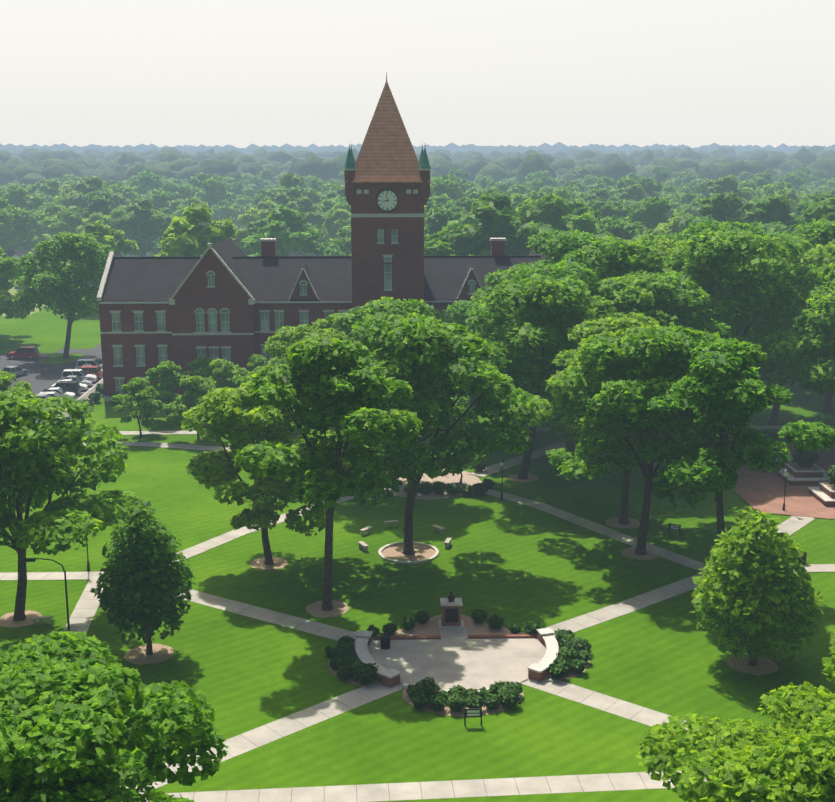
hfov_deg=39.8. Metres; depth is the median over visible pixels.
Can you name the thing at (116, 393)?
shrub
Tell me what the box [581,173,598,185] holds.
tree
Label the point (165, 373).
tree
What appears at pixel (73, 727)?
tree
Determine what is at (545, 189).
tree
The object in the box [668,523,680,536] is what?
info sign
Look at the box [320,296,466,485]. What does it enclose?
tree
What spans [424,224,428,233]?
tree
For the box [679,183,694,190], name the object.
tree
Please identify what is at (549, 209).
tree
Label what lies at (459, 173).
tree
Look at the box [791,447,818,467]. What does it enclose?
shrub
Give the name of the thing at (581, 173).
tree
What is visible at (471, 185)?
tree
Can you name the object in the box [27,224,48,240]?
tree
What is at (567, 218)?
tree
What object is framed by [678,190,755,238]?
tree
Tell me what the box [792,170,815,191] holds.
tree
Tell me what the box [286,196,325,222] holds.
tree
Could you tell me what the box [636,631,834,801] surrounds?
tree
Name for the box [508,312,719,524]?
tree
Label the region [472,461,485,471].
shrub
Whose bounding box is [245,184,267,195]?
tree
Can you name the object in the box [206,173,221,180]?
tree
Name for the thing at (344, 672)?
shrub
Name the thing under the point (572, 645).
shrub
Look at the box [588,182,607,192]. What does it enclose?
tree
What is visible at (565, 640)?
shrub
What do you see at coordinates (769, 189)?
tree
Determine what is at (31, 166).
forest
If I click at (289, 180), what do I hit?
tree
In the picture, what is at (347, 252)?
tree
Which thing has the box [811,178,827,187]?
tree
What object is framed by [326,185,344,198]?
tree
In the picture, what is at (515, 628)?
shrub
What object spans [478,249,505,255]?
tree
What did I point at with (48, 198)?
tree
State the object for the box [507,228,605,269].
tree
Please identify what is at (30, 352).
red car
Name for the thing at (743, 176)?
tree
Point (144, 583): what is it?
tree
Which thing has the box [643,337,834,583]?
tree
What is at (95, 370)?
red car
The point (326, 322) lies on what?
tree
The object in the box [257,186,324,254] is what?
tree
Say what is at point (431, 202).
tree
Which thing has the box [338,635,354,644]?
shrub
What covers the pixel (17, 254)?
house
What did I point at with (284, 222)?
tree
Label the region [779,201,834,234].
tree
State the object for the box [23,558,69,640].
cobra street lamp
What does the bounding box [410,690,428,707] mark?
shrub
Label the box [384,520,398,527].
bench
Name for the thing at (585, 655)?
shrub
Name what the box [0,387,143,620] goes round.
tree
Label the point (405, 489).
shrub
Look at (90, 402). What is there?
shrub
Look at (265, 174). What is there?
tree
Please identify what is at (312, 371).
tree
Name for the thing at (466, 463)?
tree
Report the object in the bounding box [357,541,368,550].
bench
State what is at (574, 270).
tree
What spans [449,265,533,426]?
tree
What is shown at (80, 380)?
silver car
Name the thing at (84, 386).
white car
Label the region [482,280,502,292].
tree
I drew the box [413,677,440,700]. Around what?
shrub
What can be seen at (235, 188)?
tree
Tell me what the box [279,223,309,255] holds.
tree
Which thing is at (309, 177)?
tree
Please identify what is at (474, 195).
tree
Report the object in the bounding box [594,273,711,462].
tree
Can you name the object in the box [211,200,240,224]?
tree
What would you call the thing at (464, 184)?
tree
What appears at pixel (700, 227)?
tree
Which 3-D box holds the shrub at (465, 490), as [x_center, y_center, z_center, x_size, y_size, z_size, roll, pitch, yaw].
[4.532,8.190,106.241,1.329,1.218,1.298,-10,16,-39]
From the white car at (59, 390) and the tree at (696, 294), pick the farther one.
the white car at (59, 390)
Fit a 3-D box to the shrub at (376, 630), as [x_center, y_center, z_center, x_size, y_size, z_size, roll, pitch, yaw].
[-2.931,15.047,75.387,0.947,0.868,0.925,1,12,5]
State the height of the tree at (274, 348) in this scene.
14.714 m
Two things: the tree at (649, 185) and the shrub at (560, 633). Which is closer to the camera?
the shrub at (560, 633)
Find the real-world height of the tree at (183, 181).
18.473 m
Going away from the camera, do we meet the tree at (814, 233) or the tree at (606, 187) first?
the tree at (814, 233)
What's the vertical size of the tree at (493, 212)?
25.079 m
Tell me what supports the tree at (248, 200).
on the ground
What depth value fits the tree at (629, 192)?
334.31 m
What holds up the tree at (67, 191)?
on the ground
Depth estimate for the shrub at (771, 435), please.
117.40 m
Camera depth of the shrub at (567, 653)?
70.89 m
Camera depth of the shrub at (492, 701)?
65.40 m
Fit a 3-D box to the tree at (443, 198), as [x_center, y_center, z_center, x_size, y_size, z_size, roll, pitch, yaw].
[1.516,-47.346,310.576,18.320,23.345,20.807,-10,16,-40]
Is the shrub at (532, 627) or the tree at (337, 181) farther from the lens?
the tree at (337, 181)
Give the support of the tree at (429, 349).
in the lawn beds and planters
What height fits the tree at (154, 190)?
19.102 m
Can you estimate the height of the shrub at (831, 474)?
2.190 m
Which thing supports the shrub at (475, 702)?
on the ground
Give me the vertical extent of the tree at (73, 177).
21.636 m
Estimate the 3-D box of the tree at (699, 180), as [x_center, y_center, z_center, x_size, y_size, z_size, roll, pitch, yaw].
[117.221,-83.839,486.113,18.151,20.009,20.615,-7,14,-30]
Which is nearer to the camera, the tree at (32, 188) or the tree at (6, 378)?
the tree at (6, 378)
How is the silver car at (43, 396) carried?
on the roads and parking
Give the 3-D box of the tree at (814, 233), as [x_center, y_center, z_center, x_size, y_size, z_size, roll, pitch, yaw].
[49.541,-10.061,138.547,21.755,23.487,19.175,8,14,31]
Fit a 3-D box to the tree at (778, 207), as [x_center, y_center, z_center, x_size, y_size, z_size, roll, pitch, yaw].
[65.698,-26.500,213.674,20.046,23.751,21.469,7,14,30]
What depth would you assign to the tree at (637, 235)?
208.97 m
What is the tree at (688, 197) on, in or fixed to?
on the ground
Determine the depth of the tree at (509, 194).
305.59 m
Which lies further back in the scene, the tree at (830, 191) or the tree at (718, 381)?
the tree at (830, 191)
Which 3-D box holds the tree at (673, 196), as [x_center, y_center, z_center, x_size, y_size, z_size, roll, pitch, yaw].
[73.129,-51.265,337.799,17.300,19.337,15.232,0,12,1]
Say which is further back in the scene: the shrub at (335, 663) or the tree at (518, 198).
the tree at (518, 198)
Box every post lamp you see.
[86,541,89,570]
[500,457,504,499]
[782,468,788,510]
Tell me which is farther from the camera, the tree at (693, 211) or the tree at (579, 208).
the tree at (693, 211)
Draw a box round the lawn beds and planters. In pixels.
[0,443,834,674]
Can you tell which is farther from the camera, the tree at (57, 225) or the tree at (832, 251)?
the tree at (57, 225)
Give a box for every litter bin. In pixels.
[380,633,390,649]
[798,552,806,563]
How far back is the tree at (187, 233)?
202.88 m
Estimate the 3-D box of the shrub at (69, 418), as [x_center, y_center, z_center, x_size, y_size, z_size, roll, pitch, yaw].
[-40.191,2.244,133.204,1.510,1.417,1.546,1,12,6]
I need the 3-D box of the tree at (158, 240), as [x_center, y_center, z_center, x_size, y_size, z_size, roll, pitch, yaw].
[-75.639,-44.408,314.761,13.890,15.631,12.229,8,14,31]
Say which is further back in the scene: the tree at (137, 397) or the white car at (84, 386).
the white car at (84, 386)
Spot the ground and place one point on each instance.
(512, 563)
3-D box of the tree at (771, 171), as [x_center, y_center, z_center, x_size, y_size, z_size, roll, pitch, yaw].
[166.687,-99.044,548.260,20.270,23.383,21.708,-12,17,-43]
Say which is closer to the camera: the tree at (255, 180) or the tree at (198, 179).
the tree at (198, 179)
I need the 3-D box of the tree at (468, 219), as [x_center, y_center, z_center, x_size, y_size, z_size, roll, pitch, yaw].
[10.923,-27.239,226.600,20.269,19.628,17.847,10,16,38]
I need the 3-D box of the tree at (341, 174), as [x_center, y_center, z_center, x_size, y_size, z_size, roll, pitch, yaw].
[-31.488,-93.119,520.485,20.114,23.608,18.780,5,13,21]
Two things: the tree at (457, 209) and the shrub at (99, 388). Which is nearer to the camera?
the shrub at (99, 388)
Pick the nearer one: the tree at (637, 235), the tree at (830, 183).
the tree at (637, 235)
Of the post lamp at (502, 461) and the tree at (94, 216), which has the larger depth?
the tree at (94, 216)
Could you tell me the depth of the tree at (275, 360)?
131.83 m
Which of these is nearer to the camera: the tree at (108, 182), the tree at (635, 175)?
the tree at (108, 182)
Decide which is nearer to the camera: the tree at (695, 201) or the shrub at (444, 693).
the shrub at (444, 693)
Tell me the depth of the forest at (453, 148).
2021.56 m
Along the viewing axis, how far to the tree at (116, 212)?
296.16 m
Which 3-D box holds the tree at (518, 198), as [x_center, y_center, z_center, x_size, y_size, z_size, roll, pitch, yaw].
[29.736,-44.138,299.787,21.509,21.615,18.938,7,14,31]
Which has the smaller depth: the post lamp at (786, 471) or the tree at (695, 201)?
the post lamp at (786, 471)
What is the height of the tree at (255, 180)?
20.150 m
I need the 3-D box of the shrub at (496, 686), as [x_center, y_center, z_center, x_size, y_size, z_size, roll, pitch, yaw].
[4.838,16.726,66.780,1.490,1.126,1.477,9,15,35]
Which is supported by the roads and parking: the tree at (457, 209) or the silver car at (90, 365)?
the silver car at (90, 365)
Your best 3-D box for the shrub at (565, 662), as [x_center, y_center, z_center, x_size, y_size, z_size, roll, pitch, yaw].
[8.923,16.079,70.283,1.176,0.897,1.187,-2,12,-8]
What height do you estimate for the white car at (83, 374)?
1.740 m
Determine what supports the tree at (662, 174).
on the ground
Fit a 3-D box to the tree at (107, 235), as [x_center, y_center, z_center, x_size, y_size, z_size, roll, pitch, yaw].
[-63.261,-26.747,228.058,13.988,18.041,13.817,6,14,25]
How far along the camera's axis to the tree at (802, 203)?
233.88 m
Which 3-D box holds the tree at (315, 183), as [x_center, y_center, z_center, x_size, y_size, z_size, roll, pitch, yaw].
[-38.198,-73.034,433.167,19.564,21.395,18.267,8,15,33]
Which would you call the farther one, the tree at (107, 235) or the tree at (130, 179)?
the tree at (130, 179)
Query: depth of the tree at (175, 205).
360.81 m
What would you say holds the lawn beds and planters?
on the ground
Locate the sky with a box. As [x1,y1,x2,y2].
[0,0,834,147]
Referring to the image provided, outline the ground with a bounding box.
[0,225,834,801]
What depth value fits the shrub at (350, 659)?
70.26 m
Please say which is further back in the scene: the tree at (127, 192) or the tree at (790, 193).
the tree at (127, 192)
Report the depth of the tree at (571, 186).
393.04 m
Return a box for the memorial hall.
[96,72,558,401]
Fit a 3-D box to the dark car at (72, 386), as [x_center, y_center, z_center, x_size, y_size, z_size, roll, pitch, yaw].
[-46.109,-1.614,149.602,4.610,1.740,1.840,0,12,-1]
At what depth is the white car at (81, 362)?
164.56 m
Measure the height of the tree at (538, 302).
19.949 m
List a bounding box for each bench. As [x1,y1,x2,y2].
[32,615,50,625]
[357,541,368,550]
[360,526,372,535]
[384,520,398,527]
[432,524,444,533]
[444,538,451,547]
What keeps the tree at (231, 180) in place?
on the ground
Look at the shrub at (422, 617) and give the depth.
77.30 m
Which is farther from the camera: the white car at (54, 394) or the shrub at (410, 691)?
the white car at (54, 394)
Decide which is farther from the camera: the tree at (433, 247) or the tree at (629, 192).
the tree at (629, 192)
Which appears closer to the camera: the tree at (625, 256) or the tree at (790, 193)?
the tree at (625, 256)
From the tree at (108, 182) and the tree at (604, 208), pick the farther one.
the tree at (108, 182)
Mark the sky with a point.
(171, 73)
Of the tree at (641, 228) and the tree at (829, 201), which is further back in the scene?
the tree at (641, 228)
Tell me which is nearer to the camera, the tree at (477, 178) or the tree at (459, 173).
the tree at (459, 173)
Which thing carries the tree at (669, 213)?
on the ground
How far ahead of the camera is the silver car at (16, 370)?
161.51 m
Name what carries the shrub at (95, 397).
on the ground
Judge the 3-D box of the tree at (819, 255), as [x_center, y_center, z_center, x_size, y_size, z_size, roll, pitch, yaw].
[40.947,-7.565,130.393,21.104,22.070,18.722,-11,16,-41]
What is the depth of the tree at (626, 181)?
381.01 m
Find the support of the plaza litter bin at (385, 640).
on the monument plaza
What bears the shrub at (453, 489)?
on the ground
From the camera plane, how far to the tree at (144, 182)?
432.18 m
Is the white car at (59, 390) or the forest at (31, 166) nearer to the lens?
the white car at (59, 390)
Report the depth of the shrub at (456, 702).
65.09 m
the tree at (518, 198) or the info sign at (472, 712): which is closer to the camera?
the info sign at (472, 712)
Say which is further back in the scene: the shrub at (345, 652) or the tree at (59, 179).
the tree at (59, 179)
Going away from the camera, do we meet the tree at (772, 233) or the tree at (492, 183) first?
the tree at (772, 233)
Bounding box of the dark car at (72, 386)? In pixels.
[42,381,80,394]
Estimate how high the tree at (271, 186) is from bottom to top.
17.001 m
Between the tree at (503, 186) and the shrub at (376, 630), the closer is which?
the shrub at (376, 630)
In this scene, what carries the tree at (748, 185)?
on the ground
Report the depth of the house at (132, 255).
329.22 m
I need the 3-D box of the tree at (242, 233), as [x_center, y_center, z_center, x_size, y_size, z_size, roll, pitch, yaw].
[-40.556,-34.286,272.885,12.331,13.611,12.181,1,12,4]
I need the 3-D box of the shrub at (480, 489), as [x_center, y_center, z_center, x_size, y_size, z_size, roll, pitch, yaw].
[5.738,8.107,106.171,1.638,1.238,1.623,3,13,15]
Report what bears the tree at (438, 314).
on the ground
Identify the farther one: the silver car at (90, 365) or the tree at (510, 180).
the tree at (510, 180)
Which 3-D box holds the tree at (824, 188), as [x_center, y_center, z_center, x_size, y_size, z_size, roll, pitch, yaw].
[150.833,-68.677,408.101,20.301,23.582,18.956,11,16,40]
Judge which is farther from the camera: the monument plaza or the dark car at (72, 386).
the dark car at (72, 386)
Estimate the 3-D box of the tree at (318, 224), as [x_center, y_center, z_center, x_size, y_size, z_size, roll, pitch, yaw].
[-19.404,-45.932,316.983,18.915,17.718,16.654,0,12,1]
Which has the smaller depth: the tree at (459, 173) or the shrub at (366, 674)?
the shrub at (366, 674)
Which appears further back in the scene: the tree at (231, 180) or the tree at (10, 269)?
the tree at (231, 180)
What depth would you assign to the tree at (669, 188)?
379.86 m
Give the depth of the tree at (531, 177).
467.58 m
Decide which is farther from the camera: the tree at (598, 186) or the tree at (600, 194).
the tree at (598, 186)
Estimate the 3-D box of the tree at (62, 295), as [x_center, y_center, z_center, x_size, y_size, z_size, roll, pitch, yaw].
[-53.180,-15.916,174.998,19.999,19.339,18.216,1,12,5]
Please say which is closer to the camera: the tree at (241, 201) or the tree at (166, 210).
the tree at (166, 210)
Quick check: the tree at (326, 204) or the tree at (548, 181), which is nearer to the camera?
the tree at (326, 204)
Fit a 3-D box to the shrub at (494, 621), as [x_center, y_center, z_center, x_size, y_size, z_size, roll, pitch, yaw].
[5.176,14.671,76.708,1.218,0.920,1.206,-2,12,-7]
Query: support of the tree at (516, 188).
on the ground
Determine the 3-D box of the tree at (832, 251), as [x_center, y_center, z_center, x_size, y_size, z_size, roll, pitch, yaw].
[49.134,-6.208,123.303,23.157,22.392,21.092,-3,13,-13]
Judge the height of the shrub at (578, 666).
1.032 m
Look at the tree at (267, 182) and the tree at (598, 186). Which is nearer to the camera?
the tree at (598, 186)
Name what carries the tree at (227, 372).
on the ground
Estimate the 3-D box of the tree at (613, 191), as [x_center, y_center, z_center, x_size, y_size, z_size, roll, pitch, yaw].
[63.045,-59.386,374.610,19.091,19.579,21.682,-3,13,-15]
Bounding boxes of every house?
[2,250,49,261]
[14,276,65,292]
[118,253,148,256]
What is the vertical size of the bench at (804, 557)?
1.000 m
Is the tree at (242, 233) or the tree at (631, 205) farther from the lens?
the tree at (631, 205)
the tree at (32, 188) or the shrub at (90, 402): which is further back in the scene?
the tree at (32, 188)
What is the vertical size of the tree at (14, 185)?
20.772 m
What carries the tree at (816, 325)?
on the ground
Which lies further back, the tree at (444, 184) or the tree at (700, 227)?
the tree at (444, 184)
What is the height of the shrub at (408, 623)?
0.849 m
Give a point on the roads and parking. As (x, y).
(40, 377)
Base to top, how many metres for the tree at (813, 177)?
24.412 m
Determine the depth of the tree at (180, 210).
352.79 m
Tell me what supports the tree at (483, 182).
on the ground
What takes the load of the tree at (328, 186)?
on the ground
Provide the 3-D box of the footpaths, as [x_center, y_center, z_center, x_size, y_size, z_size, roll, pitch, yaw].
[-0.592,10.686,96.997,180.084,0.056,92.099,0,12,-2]
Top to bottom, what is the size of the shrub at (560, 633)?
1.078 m
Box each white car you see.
[39,387,75,397]
[44,392,61,397]
[51,379,87,389]
[61,369,96,381]
[75,359,101,368]
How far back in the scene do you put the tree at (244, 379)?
124.33 m
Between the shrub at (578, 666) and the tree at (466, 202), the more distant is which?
the tree at (466, 202)
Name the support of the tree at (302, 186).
on the ground
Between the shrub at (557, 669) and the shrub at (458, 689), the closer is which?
the shrub at (458, 689)
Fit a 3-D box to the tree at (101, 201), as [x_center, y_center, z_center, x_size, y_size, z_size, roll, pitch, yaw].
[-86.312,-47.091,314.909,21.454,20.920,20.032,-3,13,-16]
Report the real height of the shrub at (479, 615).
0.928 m
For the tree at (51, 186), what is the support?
on the ground
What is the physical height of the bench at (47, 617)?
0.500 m
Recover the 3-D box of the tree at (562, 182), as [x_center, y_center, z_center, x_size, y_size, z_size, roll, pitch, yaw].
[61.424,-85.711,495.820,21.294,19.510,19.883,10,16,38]
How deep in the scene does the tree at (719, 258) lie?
116.97 m
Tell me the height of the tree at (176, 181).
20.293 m
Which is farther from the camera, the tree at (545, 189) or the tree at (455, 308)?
the tree at (545, 189)
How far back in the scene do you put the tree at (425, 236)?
210.28 m
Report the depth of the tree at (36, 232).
322.21 m
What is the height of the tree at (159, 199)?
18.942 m
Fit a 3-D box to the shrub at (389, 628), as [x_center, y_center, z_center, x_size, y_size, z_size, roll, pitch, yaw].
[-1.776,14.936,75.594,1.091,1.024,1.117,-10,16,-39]
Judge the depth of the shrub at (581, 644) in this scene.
72.49 m
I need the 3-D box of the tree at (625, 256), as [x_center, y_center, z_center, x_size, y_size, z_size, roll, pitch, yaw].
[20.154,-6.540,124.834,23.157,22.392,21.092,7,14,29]
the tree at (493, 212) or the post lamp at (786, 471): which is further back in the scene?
the tree at (493, 212)
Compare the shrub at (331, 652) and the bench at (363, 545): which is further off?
the bench at (363, 545)
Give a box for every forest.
[0,142,834,156]
[0,145,834,184]
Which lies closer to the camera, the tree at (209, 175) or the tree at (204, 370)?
the tree at (204, 370)
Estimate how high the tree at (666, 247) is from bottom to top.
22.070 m
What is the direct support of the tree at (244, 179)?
on the ground
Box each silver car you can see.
[2,366,28,375]
[37,394,50,398]
[56,375,91,385]
[76,364,102,373]
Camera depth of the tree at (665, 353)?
86.28 m
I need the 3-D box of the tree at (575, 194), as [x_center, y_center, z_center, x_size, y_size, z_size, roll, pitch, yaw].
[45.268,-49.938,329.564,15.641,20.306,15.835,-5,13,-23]
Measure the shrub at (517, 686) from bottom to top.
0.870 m
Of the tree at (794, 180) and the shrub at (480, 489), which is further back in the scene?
the tree at (794, 180)
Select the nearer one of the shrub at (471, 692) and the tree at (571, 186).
the shrub at (471, 692)
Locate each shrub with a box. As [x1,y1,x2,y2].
[64,416,74,423]
[80,398,93,407]
[88,391,102,402]
[95,383,103,395]
[109,392,118,403]
[324,645,338,659]
[328,657,343,669]
[335,664,353,679]
[336,641,354,649]
[336,646,356,659]
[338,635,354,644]
[342,656,358,666]
[350,660,364,675]
[354,662,378,685]
[367,624,379,636]
[382,623,397,635]
[399,616,415,629]
[403,484,420,494]
[406,684,418,698]
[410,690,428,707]
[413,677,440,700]
[414,610,430,623]
[419,481,431,494]
[428,694,447,710]
[431,481,446,494]
[436,690,448,699]
[445,482,459,495]
[445,693,467,712]
[447,684,466,699]
[459,485,473,495]
[465,688,480,698]
[465,694,483,708]
[471,483,488,495]
[471,608,487,622]
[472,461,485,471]
[480,687,492,699]
[483,478,494,488]
[483,694,501,710]
[486,615,503,628]
[489,680,512,696]
[497,686,521,706]
[508,623,521,633]
[509,681,523,692]
[524,621,541,633]
[547,658,568,678]
[554,628,574,639]
[556,646,579,660]
[557,634,574,648]
[557,657,571,672]
[560,642,577,650]
[571,659,586,673]
[573,637,591,652]
[576,650,591,661]
[762,430,781,441]
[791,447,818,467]
[826,464,834,484]
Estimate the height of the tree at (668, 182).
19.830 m
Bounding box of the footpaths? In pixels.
[0,425,834,801]
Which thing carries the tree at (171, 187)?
on the ground
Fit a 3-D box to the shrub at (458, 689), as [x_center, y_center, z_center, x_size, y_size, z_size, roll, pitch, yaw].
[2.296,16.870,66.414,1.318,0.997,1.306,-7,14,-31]
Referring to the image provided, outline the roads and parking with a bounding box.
[0,277,102,422]
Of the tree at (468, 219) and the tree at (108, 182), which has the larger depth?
the tree at (108, 182)
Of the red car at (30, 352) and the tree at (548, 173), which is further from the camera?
the tree at (548, 173)
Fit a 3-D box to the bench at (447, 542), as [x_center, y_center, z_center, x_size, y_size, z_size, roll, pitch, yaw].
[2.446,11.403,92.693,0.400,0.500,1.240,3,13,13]
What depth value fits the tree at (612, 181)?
413.24 m
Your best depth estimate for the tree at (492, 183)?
428.19 m
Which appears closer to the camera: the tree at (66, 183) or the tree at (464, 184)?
the tree at (464, 184)
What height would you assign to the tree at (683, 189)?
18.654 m
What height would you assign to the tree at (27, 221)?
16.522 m
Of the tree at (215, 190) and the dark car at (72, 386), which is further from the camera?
the tree at (215, 190)
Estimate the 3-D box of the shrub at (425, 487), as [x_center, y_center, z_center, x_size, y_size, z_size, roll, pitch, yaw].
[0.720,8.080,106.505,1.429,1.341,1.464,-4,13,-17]
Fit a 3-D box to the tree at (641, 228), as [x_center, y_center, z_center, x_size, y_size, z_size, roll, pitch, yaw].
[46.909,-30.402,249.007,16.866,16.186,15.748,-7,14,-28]
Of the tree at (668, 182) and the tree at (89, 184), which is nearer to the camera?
the tree at (89, 184)
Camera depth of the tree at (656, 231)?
216.23 m
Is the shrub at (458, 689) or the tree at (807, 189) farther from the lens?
the tree at (807, 189)
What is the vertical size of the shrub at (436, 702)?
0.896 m
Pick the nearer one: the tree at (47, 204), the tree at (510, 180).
the tree at (47, 204)
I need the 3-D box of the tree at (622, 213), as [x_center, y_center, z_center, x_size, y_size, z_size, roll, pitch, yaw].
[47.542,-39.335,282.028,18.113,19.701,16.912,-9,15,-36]
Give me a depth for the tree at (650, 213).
250.26 m
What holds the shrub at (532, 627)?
on the monument plaza
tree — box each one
[0,183,30,201]
[0,186,44,212]
[0,197,19,248]
[0,206,42,250]
[0,247,34,319]
[0,370,32,395]
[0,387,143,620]
[0,628,228,801]
[2,212,40,249]
[12,232,113,357]
[26,178,63,194]
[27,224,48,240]
[30,192,53,201]
[31,201,67,236]
[33,179,62,200]
[34,203,63,235]
[36,209,81,249]
[51,177,63,184]
[53,180,84,202]
[56,173,83,185]
[56,175,131,208]
[58,179,74,188]
[61,190,134,225]
[68,220,138,287]
[76,211,103,233]
[90,500,196,654]
[102,208,148,256]
[105,179,117,185]
[106,197,173,256]
[108,182,138,201]
[110,377,164,437]
[122,175,136,183]
[123,212,161,256]
[125,170,163,195]
[129,211,160,252]
[141,188,173,200]
[144,191,183,210]
[145,360,190,415]
[155,202,237,256]
[158,183,185,201]
[159,207,177,240]
[162,177,180,184]
[163,375,216,439]
[169,203,182,216]
[171,184,200,201]
[175,197,213,226]
[176,172,228,191]
[180,356,223,382]
[181,179,189,183]
[181,380,344,564]
[185,196,215,215]
[193,176,231,219]
[200,358,249,407]
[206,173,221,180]
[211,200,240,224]
[222,178,244,192]
[224,182,255,228]
[229,199,244,226]
[230,227,256,255]
[231,193,251,217]
[233,335,423,610]
[234,194,254,226]
[235,371,268,409]
[237,173,249,184]
[237,199,276,232]
[240,218,268,255]
[241,204,340,255]
[243,176,268,190]
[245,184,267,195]
[247,354,273,371]
[250,169,279,183]
[250,323,348,438]
[252,172,327,252]
[252,356,284,372]
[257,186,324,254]
[260,179,271,185]
[268,183,282,188]
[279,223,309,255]
[280,313,353,361]
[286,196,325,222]
[290,222,315,255]
[296,181,307,189]
[298,178,326,191]
[303,174,318,185]
[312,219,326,242]
[315,182,342,193]
[315,201,350,240]
[317,195,347,243]
[318,311,544,554]
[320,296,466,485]
[325,237,350,255]
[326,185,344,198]
[328,178,343,184]
[329,224,350,252]
[331,169,344,181]
[413,309,452,382]
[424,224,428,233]
[424,232,454,255]
[424,239,473,255]
[425,190,551,255]
[425,206,462,234]
[426,198,442,212]
[429,174,465,200]
[429,186,449,205]
[430,427,477,484]
[441,196,473,214]
[441,213,480,231]
[446,173,468,191]
[446,299,497,422]
[448,168,479,185]
[448,205,469,214]
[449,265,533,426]
[451,274,616,479]
[451,304,549,453]
[463,185,482,196]
[467,182,479,190]
[468,186,513,206]
[472,174,491,183]
[478,177,494,188]
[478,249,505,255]
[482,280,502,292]
[487,181,499,187]
[490,182,509,192]
[500,179,515,183]
[500,191,514,196]
[506,183,531,193]
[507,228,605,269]
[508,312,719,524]
[510,259,636,459]
[511,190,545,206]
[513,191,613,240]
[522,178,556,191]
[525,171,558,186]
[539,176,555,185]
[539,185,555,194]
[540,170,557,179]
[546,186,585,203]
[546,324,749,554]
[558,178,565,186]
[558,236,681,292]
[561,198,605,233]
[562,213,574,226]
[563,179,585,194]
[565,184,579,191]
[571,190,586,202]
[572,167,591,180]
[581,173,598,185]
[584,187,629,206]
[586,198,619,218]
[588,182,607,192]
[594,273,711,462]
[596,175,617,186]
[598,214,640,239]
[603,185,618,190]
[606,200,630,220]
[607,175,672,200]
[608,187,625,199]
[610,234,725,293]
[614,269,761,439]
[615,183,651,203]
[616,174,637,188]
[621,201,634,207]
[626,172,639,178]
[626,196,688,229]
[631,223,650,234]
[632,232,655,239]
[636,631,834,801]
[641,197,674,219]
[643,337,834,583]
[645,226,667,235]
[651,166,683,185]
[654,220,766,335]
[657,213,693,233]
[661,184,684,202]
[661,192,682,203]
[662,180,678,190]
[667,206,701,220]
[668,191,697,211]
[669,228,834,366]
[675,186,690,193]
[677,171,701,186]
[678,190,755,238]
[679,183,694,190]
[683,182,708,203]
[688,196,706,216]
[690,506,824,665]
[691,178,708,183]
[704,174,761,211]
[720,235,834,425]
[737,171,754,181]
[737,179,762,200]
[739,193,804,232]
[744,262,834,394]
[752,172,772,186]
[752,245,834,357]
[761,181,806,196]
[762,187,802,215]
[762,228,784,236]
[764,168,777,175]
[773,219,834,411]
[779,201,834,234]
[782,173,804,191]
[790,191,833,216]
[791,166,817,182]
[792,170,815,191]
[796,184,811,192]
[801,196,834,211]
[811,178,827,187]
[812,179,834,192]
[815,181,834,193]
[826,189,834,196]
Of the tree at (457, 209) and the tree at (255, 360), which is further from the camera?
the tree at (457, 209)
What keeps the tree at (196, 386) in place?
on the ground
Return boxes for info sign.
[464,707,481,725]
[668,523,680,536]
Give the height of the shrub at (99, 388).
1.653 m
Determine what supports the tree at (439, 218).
on the ground
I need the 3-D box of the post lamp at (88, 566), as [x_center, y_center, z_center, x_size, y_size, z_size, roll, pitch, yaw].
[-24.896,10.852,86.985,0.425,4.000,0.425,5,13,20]
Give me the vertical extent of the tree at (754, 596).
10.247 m
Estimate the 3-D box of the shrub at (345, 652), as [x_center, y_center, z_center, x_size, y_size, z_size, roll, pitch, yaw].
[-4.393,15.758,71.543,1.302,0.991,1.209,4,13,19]
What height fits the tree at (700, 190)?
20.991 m
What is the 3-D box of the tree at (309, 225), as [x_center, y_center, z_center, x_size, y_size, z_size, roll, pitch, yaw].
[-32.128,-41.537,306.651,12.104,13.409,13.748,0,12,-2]
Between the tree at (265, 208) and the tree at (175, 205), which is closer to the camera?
the tree at (265, 208)
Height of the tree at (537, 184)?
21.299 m
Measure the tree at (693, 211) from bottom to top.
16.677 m
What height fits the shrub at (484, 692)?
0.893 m
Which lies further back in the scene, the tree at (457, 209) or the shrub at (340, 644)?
the tree at (457, 209)
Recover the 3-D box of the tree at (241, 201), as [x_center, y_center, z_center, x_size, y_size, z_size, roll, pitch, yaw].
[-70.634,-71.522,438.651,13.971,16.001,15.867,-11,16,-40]
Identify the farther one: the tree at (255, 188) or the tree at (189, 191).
the tree at (255, 188)
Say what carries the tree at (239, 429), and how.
on the ground
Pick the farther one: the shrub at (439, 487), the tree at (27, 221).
the tree at (27, 221)
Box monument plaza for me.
[328,591,588,715]
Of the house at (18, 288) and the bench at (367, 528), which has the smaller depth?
the bench at (367, 528)
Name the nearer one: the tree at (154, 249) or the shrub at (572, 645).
the shrub at (572, 645)
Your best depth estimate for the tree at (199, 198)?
399.95 m
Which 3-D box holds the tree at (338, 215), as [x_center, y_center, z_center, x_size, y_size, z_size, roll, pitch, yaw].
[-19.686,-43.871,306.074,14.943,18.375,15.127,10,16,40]
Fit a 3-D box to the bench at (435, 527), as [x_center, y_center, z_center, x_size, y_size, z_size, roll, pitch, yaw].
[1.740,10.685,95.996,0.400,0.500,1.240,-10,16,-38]
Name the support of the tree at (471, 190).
on the ground
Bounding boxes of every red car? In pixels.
[6,346,39,358]
[79,366,101,377]
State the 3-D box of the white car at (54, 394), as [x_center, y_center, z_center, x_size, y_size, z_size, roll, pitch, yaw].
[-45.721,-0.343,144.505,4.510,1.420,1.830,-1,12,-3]
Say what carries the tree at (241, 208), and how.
on the ground
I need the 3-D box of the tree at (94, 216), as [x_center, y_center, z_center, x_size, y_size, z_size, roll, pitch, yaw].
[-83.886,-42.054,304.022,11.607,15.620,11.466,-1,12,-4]
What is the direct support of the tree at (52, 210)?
on the ground
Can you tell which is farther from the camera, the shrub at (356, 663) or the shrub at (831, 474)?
the shrub at (831, 474)

